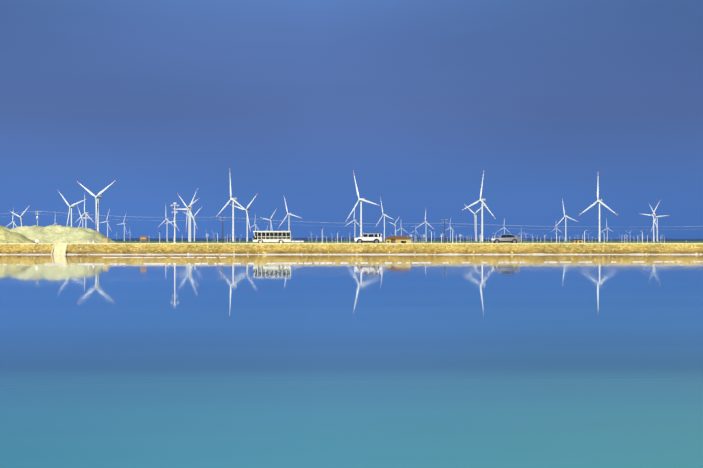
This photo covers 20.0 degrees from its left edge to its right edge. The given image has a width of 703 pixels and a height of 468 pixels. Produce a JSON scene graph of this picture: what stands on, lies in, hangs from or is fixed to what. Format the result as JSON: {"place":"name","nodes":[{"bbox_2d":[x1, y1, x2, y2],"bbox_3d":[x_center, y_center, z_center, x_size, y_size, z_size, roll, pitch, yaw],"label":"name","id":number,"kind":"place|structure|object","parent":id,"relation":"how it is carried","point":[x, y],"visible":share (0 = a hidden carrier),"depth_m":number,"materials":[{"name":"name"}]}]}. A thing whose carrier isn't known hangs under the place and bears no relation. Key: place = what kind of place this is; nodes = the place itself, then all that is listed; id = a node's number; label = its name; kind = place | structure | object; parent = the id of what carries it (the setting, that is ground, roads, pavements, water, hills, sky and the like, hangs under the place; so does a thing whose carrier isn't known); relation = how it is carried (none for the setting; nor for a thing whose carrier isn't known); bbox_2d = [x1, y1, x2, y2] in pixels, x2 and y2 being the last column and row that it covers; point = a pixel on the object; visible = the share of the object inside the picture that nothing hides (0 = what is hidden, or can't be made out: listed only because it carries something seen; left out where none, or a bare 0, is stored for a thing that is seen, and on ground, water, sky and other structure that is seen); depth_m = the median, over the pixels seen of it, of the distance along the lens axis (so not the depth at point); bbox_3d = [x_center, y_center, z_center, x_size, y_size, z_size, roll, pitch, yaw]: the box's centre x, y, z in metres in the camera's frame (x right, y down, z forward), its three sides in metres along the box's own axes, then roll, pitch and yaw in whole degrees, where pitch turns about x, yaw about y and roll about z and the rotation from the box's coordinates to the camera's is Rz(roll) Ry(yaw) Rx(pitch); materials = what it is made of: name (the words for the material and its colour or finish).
{"place":"outdoors","nodes":[
{"label":"outdoors","id":0,"kind":"place"},
{"bbox_2d":[5,211,692,229],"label":"power cables","id":1,"kind":"object","parent":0,"point":[327,222],"visible":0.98,"depth_m":650.00,"materials":[{"name":"grey metal"}]},
{"bbox_2d":[0,255,702,467],"bbox_3d":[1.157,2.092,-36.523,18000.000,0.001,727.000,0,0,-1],"label":"lake water","id":2,"kind":"structure","parent":0,"point":[516,361],"depth_m":36.76,"materials":[{"name":"blue liquid"}]},
{"bbox_2d":[102,257,225,257],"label":"float line","id":3,"kind":"object","parent":2,"relation":"on","point":[161,257],"visible":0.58,"depth_m":267.52,"materials":[{"name":"white plastic"}]},
{"bbox_2d":[3,261,702,264],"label":"buoy line","id":4,"kind":"object","parent":2,"relation":"on","point":[340,262],"visible":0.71,"depth_m":199.30,"materials":[{"name":"white plastic"}]},
{"bbox_2d":[0,241,702,254],"bbox_3d":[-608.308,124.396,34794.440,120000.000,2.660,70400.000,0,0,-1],"label":"ground","id":5,"kind":"structure","parent":0,"point":[538,248],"depth_m":328.51,"materials":[{"name":"soil"}]},
{"bbox_2d":[0,225,9,229],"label":"salt mound","id":6,"kind":"object","parent":5,"relation":"on","point":[3,227],"visible":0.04,"depth_m":403.24,"materials":[{"name":"beige sand"}]},
{"bbox_2d":[0,229,35,242],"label":"salt mound","id":7,"kind":"object","parent":5,"relation":"on","point":[9,236],"visible":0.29,"depth_m":351.79,"materials":[{"name":"beige sand"}]},
{"bbox_2d":[10,205,29,225],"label":"wind turbine","id":8,"kind":"object","parent":5,"relation":"on","point":[21,216],"visible":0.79,"depth_m":4309.32,"materials":[{"name":"grey metal"}]},
{"bbox_2d":[51,242,67,254],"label":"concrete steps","id":9,"kind":"structure","parent":5,"relation":"on","point":[57,248],"depth_m":327.04,"materials":[{"name":"beige concrete"}]},
{"bbox_2d":[8,225,116,242],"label":"salt mound","id":10,"kind":"object","parent":5,"relation":"on","point":[55,234],"visible":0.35,"depth_m":372.45,"materials":[{"name":"beige sand"}]},
{"bbox_2d":[59,192,85,226],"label":"wind turbine","id":11,"kind":"object","parent":5,"relation":"on","point":[71,206],"visible":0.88,"depth_m":5128.57,"materials":[{"name":"grey metal"}]},
{"bbox_2d":[75,193,91,227],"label":"wind turbine","id":12,"kind":"object","parent":5,"relation":"on","point":[86,213],"visible":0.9,"depth_m":6252.23,"materials":[{"name":"grey metal"}]},
{"bbox_2d":[77,180,115,231],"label":"wind turbine","id":13,"kind":"object","parent":5,"relation":"on","point":[97,197],"visible":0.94,"depth_m":4000.86,"materials":[{"name":"grey metal"}]},
{"bbox_2d":[101,208,110,236],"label":"wind turbine","id":14,"kind":"object","parent":5,"relation":"on","point":[107,224],"visible":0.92,"depth_m":8893.09,"materials":[{"name":"grey metal"}]},
{"bbox_2d":[116,215,126,240],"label":"wind turbine","id":15,"kind":"object","parent":5,"relation":"on","point":[124,228],"visible":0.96,"depth_m":10006.69,"materials":[{"name":"grey metal"}]},
{"bbox_2d":[140,236,146,242],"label":"sign","id":16,"kind":"object","parent":5,"relation":"on","point":[143,238],"visible":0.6,"depth_m":338.32,"materials":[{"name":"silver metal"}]},
{"bbox_2d":[161,213,173,240],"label":"wind turbine","id":17,"kind":"object","parent":5,"relation":"on","point":[167,225],"visible":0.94,"depth_m":8008.56,"materials":[{"name":"grey metal"}]},
{"bbox_2d":[171,203,178,242],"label":"light mast","id":18,"kind":"object","parent":5,"relation":"on","point":[174,220],"visible":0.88,"depth_m":337.42,"materials":[{"name":"silver metal"}]},
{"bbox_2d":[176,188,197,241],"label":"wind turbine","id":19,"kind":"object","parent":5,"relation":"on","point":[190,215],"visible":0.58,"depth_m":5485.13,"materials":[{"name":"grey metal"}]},
{"bbox_2d":[177,193,198,241],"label":"wind turbine","id":20,"kind":"object","parent":5,"relation":"on","point":[189,207],"visible":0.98,"depth_m":5269.09,"materials":[{"name":"grey metal"}]},
{"bbox_2d":[182,207,201,240],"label":"wind turbine","id":21,"kind":"object","parent":5,"relation":"on","point":[193,220],"visible":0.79,"depth_m":7415.98,"materials":[{"name":"grey metal"}]},
{"bbox_2d":[216,179,247,241],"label":"wind turbine","id":22,"kind":"object","parent":5,"relation":"on","point":[233,199],"visible":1,"depth_m":4172.46,"materials":[{"name":"grey metal"}]},
{"bbox_2d":[230,193,257,241],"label":"wind turbine","id":23,"kind":"object","parent":5,"relation":"on","point":[247,209],"visible":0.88,"depth_m":5642.46,"materials":[{"name":"grey metal"}]},
{"bbox_2d":[253,231,290,242],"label":"bus","id":24,"kind":"object","parent":5,"relation":"on","point":[272,236],"visible":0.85,"depth_m":333.82,"materials":[{"name":"beige paint"}]},
{"bbox_2d":[278,197,300,230],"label":"wind turbine","id":25,"kind":"object","parent":5,"relation":"on","point":[289,217],"visible":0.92,"depth_m":6465.55,"materials":[{"name":"grey metal"}]},
{"bbox_2d":[1,243,700,254],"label":"shore rocks","id":26,"kind":"object","parent":5,"relation":"on","point":[351,250],"visible":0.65,"depth_m":327.85,"materials":[{"name":"brown stone"}]},
{"bbox_2d":[344,209,359,236],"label":"wind turbine","id":27,"kind":"object","parent":5,"relation":"on","point":[355,220],"visible":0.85,"depth_m":8355.71,"materials":[{"name":"grey metal"}]},
{"bbox_2d":[346,172,379,236],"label":"wind turbine","id":28,"kind":"object","parent":5,"relation":"on","point":[362,199],"visible":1,"depth_m":4221.46,"materials":[{"name":"grey metal"}]},
{"bbox_2d":[354,233,382,242],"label":"white suv","id":29,"kind":"object","parent":5,"relation":"on","point":[372,237],"visible":0.94,"depth_m":333.66,"materials":[{"name":"paint"}]},
{"bbox_2d":[375,197,393,241],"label":"wind turbine","id":30,"kind":"object","parent":5,"relation":"on","point":[384,215],"visible":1,"depth_m":6685.81,"materials":[{"name":"grey metal"}]},
{"bbox_2d":[385,233,412,242],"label":"roadside hut","id":31,"kind":"object","parent":5,"relation":"on","point":[397,239],"visible":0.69,"depth_m":350.57,"materials":[{"name":"yellow paint"}]},
{"bbox_2d":[464,204,483,241],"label":"wind turbine","id":32,"kind":"object","parent":5,"relation":"on","point":[476,213],"visible":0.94,"depth_m":6475.69,"materials":[{"name":"grey metal"}]},
{"bbox_2d":[463,172,495,241],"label":"wind turbine","id":33,"kind":"object","parent":5,"relation":"on","point":[482,200],"visible":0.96,"depth_m":4270.44,"materials":[{"name":"grey metal"}]},
{"bbox_2d":[491,234,519,242],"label":"car","id":34,"kind":"object","parent":5,"relation":"on","point":[508,238],"visible":0.88,"depth_m":334.04,"materials":[{"name":"paint"}]},
{"bbox_2d":[554,199,577,240],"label":"wind turbine","id":35,"kind":"object","parent":5,"relation":"on","point":[565,216],"visible":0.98,"depth_m":7049.69,"materials":[{"name":"grey metal"}]},
{"bbox_2d":[573,238,582,242],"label":"hut","id":36,"kind":"object","parent":5,"relation":"on","point":[580,240],"visible":0.81,"depth_m":820.24,"materials":[{"name":"yellow paint"}]},
{"bbox_2d":[578,181,616,241],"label":"wind turbine","id":37,"kind":"object","parent":5,"relation":"on","point":[599,201],"visible":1,"depth_m":4367.77,"materials":[{"name":"grey metal"}]},
{"bbox_2d":[643,199,660,241],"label":"wind turbine","id":38,"kind":"object","parent":5,"relation":"on","point":[653,220],"visible":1,"depth_m":6815.12,"materials":[{"name":"grey metal"}]},
{"bbox_2d":[649,204,669,240],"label":"wind turbine","id":39,"kind":"object","parent":5,"relation":"on","point":[657,217],"visible":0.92,"depth_m":7311.23,"materials":[{"name":"grey metal"}]},
{"bbox_2d":[0,0,702,238],"label":"sky","id":40,"kind":"structure","parent":0,"point":[550,100],"materials":[{"name":"blue"}]},
{"bbox_2d":[111,237,702,240],"bbox_3d":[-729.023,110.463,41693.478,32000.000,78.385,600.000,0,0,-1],"label":"distant hills","id":41,"kind":"structure","parent":0,"point":[325,239],"depth_m":41696.91,"materials":[{"name":"blue"}]}
]}

